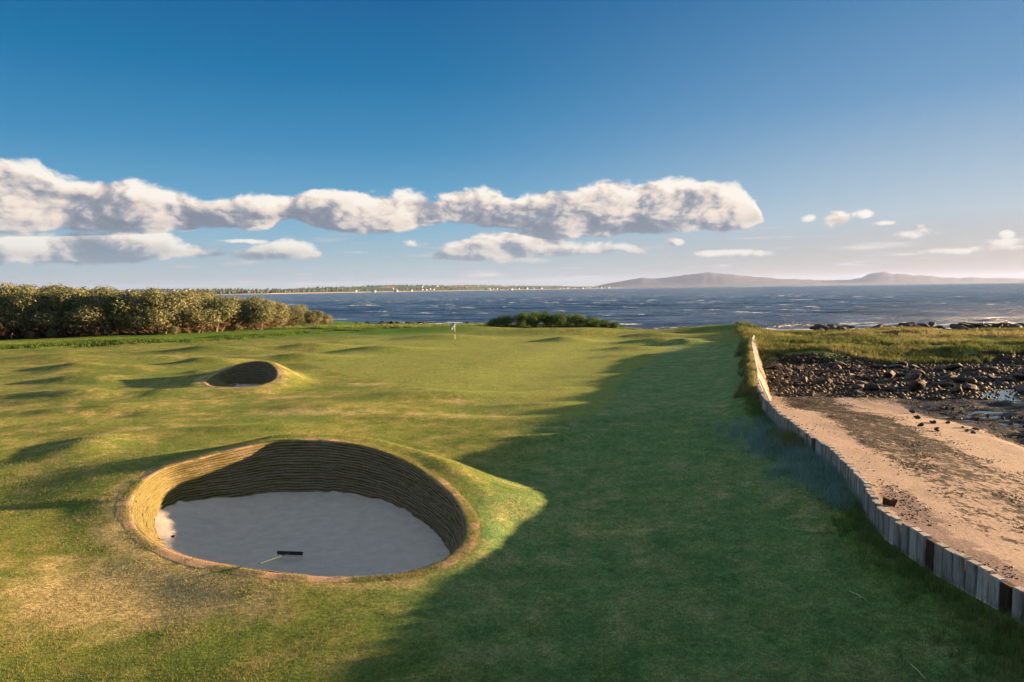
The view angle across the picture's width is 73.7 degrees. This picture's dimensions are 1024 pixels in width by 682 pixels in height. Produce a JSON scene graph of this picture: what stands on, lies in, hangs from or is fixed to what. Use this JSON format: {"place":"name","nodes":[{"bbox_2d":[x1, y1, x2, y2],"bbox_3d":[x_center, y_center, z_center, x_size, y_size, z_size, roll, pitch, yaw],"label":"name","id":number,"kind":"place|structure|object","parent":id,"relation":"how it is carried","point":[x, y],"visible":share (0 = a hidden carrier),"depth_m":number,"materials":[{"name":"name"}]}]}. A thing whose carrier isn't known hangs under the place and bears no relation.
{"place":"outdoors","nodes":[
{"label":"outdoors","id":0,"kind":"place"},
{"bbox_2d":[88,285,622,294],"bbox_3d":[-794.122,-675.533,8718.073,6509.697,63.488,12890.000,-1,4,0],"label":"coast","id":1,"kind":"structure","parent":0,"point":[389,289],"depth_m":5712.85},
{"bbox_2d":[38,284,603,294],"bbox_3d":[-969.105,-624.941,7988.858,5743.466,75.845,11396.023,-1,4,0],"label":"woodland","id":2,"kind":"object","parent":1,"relation":"on","point":[228,290],"visible":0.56,"depth_m":4447.03,"materials":[{"name":"green plant"}]},
{"bbox_2d":[0,320,1023,681],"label":"ground","id":3,"kind":"structure","parent":0,"point":[460,378],"depth_m":16.46,"materials":[{"name":"plant"}]},
{"bbox_2d":[0,303,20,337],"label":"buckthorn bush","id":4,"kind":"object","parent":3,"relation":"on","point":[2,329],"visible":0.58,"depth_m":82.34,"materials":[{"name":"green plant"}]},
{"bbox_2d":[0,282,32,335],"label":"buckthorn bush","id":5,"kind":"object","parent":3,"relation":"on","point":[12,290],"visible":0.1,"depth_m":85.58,"materials":[{"name":"green plant"}]},
{"bbox_2d":[0,291,42,338],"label":"buckthorn bush","id":6,"kind":"object","parent":3,"relation":"on","point":[4,310],"visible":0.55,"depth_m":82.59,"materials":[{"name":"green plant"}]},
{"bbox_2d":[6,284,47,337],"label":"buckthorn bush","id":7,"kind":"object","parent":3,"relation":"on","point":[18,298],"visible":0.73,"depth_m":82.96,"materials":[{"name":"green plant"}]},
{"bbox_2d":[26,330,35,338],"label":"buckthorn bush","id":8,"kind":"object","parent":3,"relation":"on","point":[30,335],"visible":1,"depth_m":82.52,"materials":[{"name":"green plant"}]},
{"bbox_2d":[16,284,52,331],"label":"buckthorn bush","id":9,"kind":"object","parent":3,"relation":"on","point":[40,290],"visible":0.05,"depth_m":91.06,"materials":[{"name":"green plant"}]},
{"bbox_2d":[11,296,72,336],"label":"buckthorn bush","id":10,"kind":"object","parent":3,"relation":"on","point":[43,312],"visible":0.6,"depth_m":83.69,"materials":[{"name":"green plant"}]},
{"bbox_2d":[34,290,69,333],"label":"buckthorn bush","id":11,"kind":"object","parent":3,"relation":"on","point":[42,295],"visible":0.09,"depth_m":86.53,"materials":[{"name":"green plant"}]},
{"bbox_2d":[45,329,58,337],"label":"buckthorn bush","id":12,"kind":"object","parent":3,"relation":"on","point":[50,334],"visible":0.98,"depth_m":82.97,"materials":[{"name":"green plant"}]},
{"bbox_2d":[40,282,71,298],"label":"buckthorn bush","id":13,"kind":"object","parent":3,"relation":"on","point":[51,289],"visible":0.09,"depth_m":90.18,"materials":[{"name":"green plant"}]},
{"bbox_2d":[53,284,82,330],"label":"buckthorn bush","id":14,"kind":"object","parent":3,"relation":"on","point":[70,290],"visible":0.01,"depth_m":91.11,"materials":[{"name":"green plant"}]},
{"bbox_2d":[46,286,99,335],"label":"buckthorn bush","id":15,"kind":"object","parent":3,"relation":"on","point":[54,300],"visible":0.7,"depth_m":84.02,"materials":[{"name":"green plant"}]},
{"bbox_2d":[75,286,89,294],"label":"buckthorn bush","id":16,"kind":"object","parent":3,"relation":"on","point":[83,288],"visible":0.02,"depth_m":95.40,"materials":[{"name":"green plant"}]},
{"bbox_2d":[59,290,115,335],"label":"buckthorn bush","id":17,"kind":"object","parent":3,"relation":"on","point":[82,308],"visible":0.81,"depth_m":84.38,"materials":[{"name":"green plant"}]},
{"bbox_2d":[62,291,112,333],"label":"buckthorn bush","id":18,"kind":"object","parent":3,"relation":"on","point":[94,320],"visible":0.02,"depth_m":87.38,"materials":[{"name":"green plant"}]},
{"bbox_2d":[86,283,126,332],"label":"buckthorn bush","id":19,"kind":"object","parent":3,"relation":"on","point":[99,290],"visible":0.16,"depth_m":88.05,"materials":[{"name":"green plant"}]},
{"bbox_2d":[83,290,143,334],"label":"buckthorn bush","id":20,"kind":"object","parent":3,"relation":"on","point":[122,298],"visible":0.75,"depth_m":85.08,"materials":[{"name":"green plant"}]},
{"bbox_2d":[99,295,160,333],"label":"buckthorn bush","id":21,"kind":"object","parent":3,"relation":"on","point":[130,324],"visible":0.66,"depth_m":85.79,"materials":[{"name":"green plant"}]},
{"bbox_2d":[113,288,148,332],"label":"buckthorn bush","id":22,"kind":"object","parent":3,"relation":"on","point":[134,292],"visible":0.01,"depth_m":89.96,"materials":[{"name":"green plant"}]},
{"bbox_2d":[125,286,191,334],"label":"buckthorn bush","id":23,"kind":"object","parent":3,"relation":"on","point":[155,318],"visible":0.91,"depth_m":86.43,"materials":[{"name":"green plant"}]},
{"bbox_2d":[146,290,202,332],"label":"buckthorn bush","id":24,"kind":"object","parent":3,"relation":"on","point":[175,304],"visible":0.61,"depth_m":88.22,"materials":[{"name":"green plant"}]},
{"bbox_2d":[169,326,180,334],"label":"buckthorn bush","id":25,"kind":"object","parent":3,"relation":"on","point":[173,329],"visible":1,"depth_m":87.66,"materials":[{"name":"green plant"}]},
{"bbox_2d":[159,290,205,331],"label":"buckthorn bush","id":26,"kind":"object","parent":3,"relation":"on","point":[186,302],"visible":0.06,"depth_m":90.98,"materials":[{"name":"green plant"}]},
{"bbox_2d":[0,327,379,349],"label":"verge grass","id":27,"kind":"structure","parent":3,"relation":"on","point":[105,342],"depth_m":78.23,"materials":[{"name":"plant"}]},
{"bbox_2d":[158,298,244,332],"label":"buckthorn bush","id":28,"kind":"object","parent":3,"relation":"on","point":[198,315],"visible":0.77,"depth_m":89.76,"materials":[{"name":"green plant"}]},
{"bbox_2d":[177,291,228,330],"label":"buckthorn bush","id":29,"kind":"object","parent":3,"relation":"on","point":[195,296],"visible":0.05,"depth_m":92.48,"materials":[{"name":"green plant"}]},
{"bbox_2d":[191,288,215,297],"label":"buckthorn bush","id":30,"kind":"object","parent":3,"relation":"on","point":[207,290],"visible":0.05,"depth_m":100.90,"materials":[{"name":"green plant"}]},
{"bbox_2d":[190,295,244,331],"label":"buckthorn bush","id":31,"kind":"object","parent":3,"relation":"on","point":[226,311],"visible":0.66,"depth_m":92.16,"materials":[{"name":"green plant"}]},
{"bbox_2d":[197,290,238,330],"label":"buckthorn bush","id":32,"kind":"object","parent":3,"relation":"on","point":[206,295],"visible":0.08,"depth_m":95.55,"materials":[{"name":"green plant"}]},
{"bbox_2d":[214,296,259,330],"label":"buckthorn bush","id":33,"kind":"object","parent":3,"relation":"on","point":[238,299],"visible":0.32,"depth_m":96.09,"materials":[{"name":"green plant"}]},
{"bbox_2d":[233,324,242,330],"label":"buckthorn bush","id":34,"kind":"object","parent":3,"relation":"on","point":[236,327],"visible":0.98,"depth_m":94.22,"materials":[{"name":"green plant"}]},
{"bbox_2d":[226,298,252,329],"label":"buckthorn bush","id":35,"kind":"object","parent":3,"relation":"on","point":[245,301],"visible":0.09,"depth_m":98.02,"materials":[{"name":"green plant"}]},
{"bbox_2d":[200,361,281,387],"bbox_3d":[-16.845,2.520,42.519,4.799,1.823,7.732,-3,5,-28],"label":"pot bunker","id":36,"kind":"object","parent":3,"relation":"on","point":[251,374],"visible":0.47,"depth_m":45.28},
{"bbox_2d":[236,308,281,329],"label":"buckthorn bush","id":37,"kind":"object","parent":3,"relation":"on","point":[266,323],"visible":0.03,"depth_m":100.58,"materials":[{"name":"green plant"}]},
{"bbox_2d":[238,297,282,329],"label":"buckthorn bush","id":38,"kind":"object","parent":3,"relation":"on","point":[262,311],"visible":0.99,"depth_m":96.27,"materials":[{"name":"green plant"}]},
{"bbox_2d":[261,299,296,327],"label":"buckthorn bush","id":39,"kind":"object","parent":3,"relation":"on","point":[282,311],"visible":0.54,"depth_m":103.35,"materials":[{"name":"green plant"}]},
{"bbox_2d":[281,308,305,325],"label":"buckthorn bush","id":40,"kind":"object","parent":3,"relation":"on","point":[296,315],"visible":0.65,"depth_m":106.32,"materials":[{"name":"green plant"}]},
{"bbox_2d":[114,438,480,582],"bbox_3d":[-5.402,4.328,17.220,7.793,1.818,10.287,-4,5,-35],"label":"pot bunker","id":41,"kind":"object","parent":3,"relation":"on","point":[332,510],"visible":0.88,"depth_m":18.45},
{"bbox_2d":[259,551,302,563],"bbox_3d":[-5.160,4.753,14.869,0.619,0.679,2.078,-1,4,0],"label":"rake","id":42,"kind":"object","parent":41,"relation":"on","point":[282,553],"visible":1,"depth_m":15.82,"materials":[{"name":"black plastic"}]},
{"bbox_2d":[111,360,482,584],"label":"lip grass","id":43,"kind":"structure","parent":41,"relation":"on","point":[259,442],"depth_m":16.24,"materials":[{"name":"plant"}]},
{"bbox_2d":[294,303,308,322],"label":"buckthorn bush","id":44,"kind":"object","parent":3,"relation":"on","point":[300,306],"visible":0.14,"depth_m":116.40,"materials":[{"name":"green plant"}]},
{"bbox_2d":[304,310,323,324],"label":"buckthorn bush","id":45,"kind":"object","parent":3,"relation":"on","point":[314,317],"visible":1,"depth_m":108.78,"materials":[{"name":"green plant"}]},
{"bbox_2d":[318,314,337,324],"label":"buckthorn bush","id":46,"kind":"object","parent":3,"relation":"on","point":[326,319],"visible":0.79,"depth_m":113.67,"materials":[{"name":"green plant"}]},
{"bbox_2d":[230,323,660,329],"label":"shore grass","id":47,"kind":"structure","parent":3,"relation":"on","point":[323,326],"depth_m":101.03,"materials":[{"name":"plant"}]},
{"bbox_2d":[484,317,503,326],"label":"evergreen bush","id":48,"kind":"object","parent":3,"relation":"on","point":[493,322],"visible":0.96,"depth_m":95.95,"materials":[{"name":"green plant"}]},
{"bbox_2d":[497,313,513,327],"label":"evergreen bush","id":49,"kind":"object","parent":3,"relation":"on","point":[507,322],"visible":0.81,"depth_m":97.05,"materials":[{"name":"green plant"}]},
{"bbox_2d":[513,312,527,325],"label":"evergreen bush","id":50,"kind":"object","parent":3,"relation":"on","point":[519,318],"visible":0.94,"depth_m":97.39,"materials":[{"name":"green plant"}]},
{"bbox_2d":[524,311,541,327],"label":"evergreen bush","id":51,"kind":"object","parent":3,"relation":"on","point":[535,316],"visible":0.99,"depth_m":95.85,"materials":[{"name":"green plant"}]},
{"bbox_2d":[538,311,557,327],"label":"evergreen bush","id":52,"kind":"object","parent":3,"relation":"on","point":[545,317],"visible":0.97,"depth_m":96.19,"materials":[{"name":"green plant"}]},
{"bbox_2d":[548,312,563,324],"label":"evergreen bush","id":53,"kind":"object","parent":3,"relation":"on","point":[557,316],"visible":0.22,"depth_m":101.17,"materials":[{"name":"green plant"}]},
{"bbox_2d":[552,312,572,326],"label":"evergreen bush","id":54,"kind":"object","parent":3,"relation":"on","point":[564,320],"visible":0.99,"depth_m":96.16,"materials":[{"name":"green plant"}]},
{"bbox_2d":[569,313,586,326],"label":"evergreen bush","id":55,"kind":"object","parent":3,"relation":"on","point":[578,320],"visible":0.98,"depth_m":96.97,"materials":[{"name":"green plant"}]},
{"bbox_2d":[583,317,600,326],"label":"evergreen bush","id":56,"kind":"object","parent":3,"relation":"on","point":[590,321],"visible":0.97,"depth_m":96.94,"materials":[{"name":"green plant"}]},
{"bbox_2d":[595,320,610,327],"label":"evergreen bush","id":57,"kind":"object","parent":3,"relation":"on","point":[604,322],"visible":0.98,"depth_m":97.31,"materials":[{"name":"green plant"}]},
{"bbox_2d":[608,322,623,328],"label":"evergreen bush","id":58,"kind":"object","parent":3,"relation":"on","point":[615,324],"visible":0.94,"depth_m":97.00,"materials":[{"name":"green plant"}]},
{"bbox_2d":[734,339,809,452],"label":"tussock grass","id":59,"kind":"structure","parent":3,"relation":"on","point":[748,372],"depth_m":31.74,"materials":[{"name":"plant"}]},
{"bbox_2d":[701,414,862,514],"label":"marram grass","id":60,"kind":"structure","parent":3,"relation":"on","point":[805,454],"depth_m":19.66,"materials":[{"name":"plant"}]},
{"bbox_2d":[704,386,1023,681],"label":"rough grass","id":61,"kind":"structure","parent":3,"relation":"on","point":[854,510],"depth_m":11.38,"materials":[{"name":"plant"}]},
{"bbox_2d":[751,335,1023,622],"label":"retaining wall","id":62,"kind":"structure","parent":3,"relation":"on","point":[964,572],"depth_m":12.77,"materials":[{"name":"wood"}]},
{"bbox_2d":[0,0,1023,289],"label":"sky","id":63,"kind":"structure","parent":0,"point":[167,144],"materials":[{"name":"blue"}]},
{"bbox_2d":[216,283,1023,329],"bbox_3d":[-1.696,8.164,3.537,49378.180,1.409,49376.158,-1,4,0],"label":"sea","id":64,"kind":"structure","parent":0,"point":[808,307],"depth_m":309.29,"materials":[{"name":"liquid"}]},
{"bbox_2d":[595,272,1023,287],"bbox_3d":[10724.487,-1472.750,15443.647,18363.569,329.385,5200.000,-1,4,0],"label":"hills","id":65,"kind":"structure","parent":0,"point":[708,279],"depth_m":14325.84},
{"bbox_2d":[743,323,1023,587],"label":"beach","id":66,"kind":"structure","parent":0,"point":[974,534],"depth_m":20.40,"materials":[{"name":"sand"}]},
{"bbox_2d":[763,364,780,368],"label":"boulder","id":67,"kind":"object","parent":66,"relation":"on","point":[772,366],"visible":1,"depth_m":48.82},
{"bbox_2d":[793,366,804,369],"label":"boulder","id":68,"kind":"object","parent":66,"relation":"on","point":[799,367],"visible":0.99,"depth_m":47.51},
{"bbox_2d":[797,376,807,382],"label":"boulder","id":69,"kind":"object","parent":66,"relation":"on","point":[803,379],"visible":0.93,"depth_m":41.88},
{"bbox_2d":[812,379,824,384],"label":"stone","id":70,"kind":"object","parent":66,"relation":"on","point":[821,381],"visible":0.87,"depth_m":40.68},
{"bbox_2d":[813,324,828,329],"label":"reef rock","id":71,"kind":"object","parent":66,"relation":"on","point":[817,326],"visible":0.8,"depth_m":98.32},
{"bbox_2d":[826,324,835,329],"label":"reef rock","id":72,"kind":"object","parent":66,"relation":"on","point":[831,326],"visible":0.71,"depth_m":99.22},
{"bbox_2d":[832,365,841,369],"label":"boulder","id":73,"kind":"object","parent":66,"relation":"on","point":[836,367],"visible":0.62,"depth_m":47.18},
{"bbox_2d":[830,361,846,366],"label":"boulder","id":74,"kind":"object","parent":66,"relation":"on","point":[838,363],"visible":0.84,"depth_m":48.91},
{"bbox_2d":[833,369,843,373],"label":"stone","id":75,"kind":"object","parent":66,"relation":"on","point":[840,371],"visible":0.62,"depth_m":46.15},
{"bbox_2d":[852,384,863,388],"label":"boulder","id":76,"kind":"object","parent":66,"relation":"on","point":[855,386],"visible":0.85,"depth_m":39.55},
{"bbox_2d":[853,390,864,395],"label":"boulder","id":77,"kind":"object","parent":66,"relation":"on","point":[856,392],"visible":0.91,"depth_m":37.32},
{"bbox_2d":[857,381,867,386],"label":"boulder","id":78,"kind":"object","parent":66,"relation":"on","point":[863,382],"visible":0.46,"depth_m":40.33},
{"bbox_2d":[867,383,880,390],"bbox_3d":[20.868,2.705,39.326,0.917,0.600,0.632,-5,6,-42],"label":"boulder","id":79,"kind":"object","parent":66,"relation":"on","point":[873,386],"visible":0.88,"depth_m":39.13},
{"bbox_2d":[734,321,1023,364],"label":"dune grass","id":80,"kind":"structure","parent":66,"relation":"on","point":[902,346],"depth_m":57.04,"materials":[{"name":"plant"}]},
{"bbox_2d":[870,364,889,368],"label":"boulder","id":81,"kind":"object","parent":66,"relation":"on","point":[876,366],"visible":0.91,"depth_m":47.96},
{"bbox_2d":[883,370,895,378],"bbox_3d":[24.270,2.253,44.047,0.761,0.779,1.109,3,6,43],"label":"boulder","id":82,"kind":"object","parent":66,"relation":"on","point":[889,374],"visible":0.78,"depth_m":43.76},
{"bbox_2d":[883,496,897,505],"bbox_3d":[8.240,3.614,14.924,0.286,0.417,0.100,8,17,28],"label":"timber stub","id":83,"kind":"object","parent":66,"relation":"on","point":[889,501],"visible":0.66,"depth_m":14.86,"materials":[{"name":"wood"}]},
{"bbox_2d":[884,388,896,391],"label":"boulder","id":84,"kind":"object","parent":66,"relation":"on","point":[891,389],"visible":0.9,"depth_m":38.83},
{"bbox_2d":[762,351,1023,399],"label":"shingle","id":85,"kind":"object","parent":66,"relation":"on","point":[788,390],"visible":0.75,"depth_m":43.55,"materials":[{"name":"stone"}]},
{"bbox_2d":[910,369,925,375],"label":"boulder","id":86,"kind":"object","parent":85,"relation":"on","point":[919,371],"visible":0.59,"depth_m":44.66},
{"bbox_2d":[888,364,904,368],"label":"boulder","id":87,"kind":"object","parent":66,"relation":"on","point":[892,366],"visible":0.88,"depth_m":47.98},
{"bbox_2d":[770,386,1023,578],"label":"cast seaweed","id":88,"kind":"object","parent":66,"relation":"on","point":[936,440],"visible":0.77,"depth_m":24.29,"materials":[{"name":"plant"}]},
{"bbox_2d":[894,371,904,376],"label":"boulder","id":89,"kind":"object","parent":66,"relation":"on","point":[899,374],"visible":0.62,"depth_m":44.46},
{"bbox_2d":[892,361,907,365],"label":"boulder","id":90,"kind":"object","parent":66,"relation":"on","point":[903,363],"visible":0.5,"depth_m":49.03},
{"bbox_2d":[904,372,921,380],"bbox_3d":[25.225,2.315,42.908,0.856,0.583,1.104,-16,-14,6],"label":"boulder","id":91,"kind":"object","parent":66,"relation":"on","point":[914,376],"visible":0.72,"depth_m":42.61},
{"bbox_2d":[908,379,925,391],"bbox_3d":[23.166,2.588,39.233,0.710,0.791,1.060,-2,5,-17],"label":"boulder","id":92,"kind":"object","parent":66,"relation":"on","point":[914,385],"visible":0.94,"depth_m":38.93,"materials":[{"name":"stone"}]},
{"bbox_2d":[928,322,935,326],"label":"reef rock","id":93,"kind":"object","parent":66,"relation":"on","point":[931,324],"visible":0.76,"depth_m":103.12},
{"bbox_2d":[935,366,944,370],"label":"stone","id":94,"kind":"object","parent":66,"relation":"on","point":[940,368],"visible":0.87,"depth_m":46.92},
{"bbox_2d":[932,382,954,386],"bbox_3d":[25.959,2.639,41.119,0.470,0.352,1.250,3,-4,-41],"label":"boulder","id":95,"kind":"object","parent":66,"relation":"on","point":[944,384],"visible":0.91,"depth_m":40.94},
{"bbox_2d":[937,374,956,379],"bbox_3d":[27.773,2.376,43.621,1.459,0.422,0.810,-12,-11,5],"label":"boulder","id":96,"kind":"object","parent":66,"relation":"on","point":[944,377],"visible":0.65,"depth_m":43.47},
{"bbox_2d":[944,363,962,369],"bbox_3d":[30.511,1.756,47.335,0.672,0.408,1.260,14,-21,-38],"label":"boulder","id":97,"kind":"object","parent":66,"relation":"on","point":[954,366],"visible":0.91,"depth_m":47.07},
{"bbox_2d":[950,385,961,393],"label":"boulder","id":98,"kind":"object","parent":66,"relation":"on","point":[956,389],"visible":0.96,"depth_m":38.58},
{"bbox_2d":[952,325,969,330],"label":"reef rock","id":99,"kind":"object","parent":66,"relation":"on","point":[959,327],"visible":0.64,"depth_m":93.55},
{"bbox_2d":[949,377,976,382],"bbox_3d":[27.929,2.431,42.387,1.602,0.416,0.764,10,-15,4],"label":"boulder","id":100,"kind":"object","parent":66,"relation":"on","point":[963,380],"visible":0.93,"depth_m":42.11,"materials":[{"name":"stone"}]},
{"bbox_2d":[958,322,975,327],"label":"reef rock","id":101,"kind":"object","parent":66,"relation":"on","point":[966,325],"visible":0.73,"depth_m":100.82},
{"bbox_2d":[963,365,972,370],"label":"boulder","id":102,"kind":"object","parent":66,"relation":"on","point":[967,368],"visible":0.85,"depth_m":47.08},
{"bbox_2d":[963,383,976,390],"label":"boulder","id":103,"kind":"object","parent":66,"relation":"on","point":[968,387],"visible":1,"depth_m":39.31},
{"bbox_2d":[977,377,992,380],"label":"stone","id":104,"kind":"object","parent":66,"relation":"on","point":[983,379],"visible":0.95,"depth_m":43.06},
{"bbox_2d":[982,366,999,370],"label":"boulder","id":105,"kind":"object","parent":66,"relation":"on","point":[990,368],"visible":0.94,"depth_m":46.62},
{"bbox_2d":[986,374,999,380],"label":"stone","id":106,"kind":"object","parent":66,"relation":"on","point":[993,377],"visible":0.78,"depth_m":43.20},
{"bbox_2d":[989,323,1003,327],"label":"reef rock","id":107,"kind":"object","parent":66,"relation":"on","point":[997,325],"visible":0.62,"depth_m":98.89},
{"bbox_2d":[1012,324,1022,327],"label":"reef rock","id":108,"kind":"object","parent":66,"relation":"on","point":[1016,325],"visible":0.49,"depth_m":95.37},
{"bbox_2d":[1013,384,1023,392],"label":"boulder","id":109,"kind":"object","parent":66,"relation":"on","point":[1018,388],"visible":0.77,"depth_m":39.13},
{"bbox_2d":[1014,373,1023,380],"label":"boulder","id":110,"kind":"object","parent":66,"relation":"on","point":[1019,376],"visible":0.96,"depth_m":43.24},
{"bbox_2d":[961,389,1023,437],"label":"tidal pool water","id":111,"kind":"structure","parent":0,"point":[1001,392],"depth_m":37.19,"materials":[{"name":"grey liquid"}]}
]}

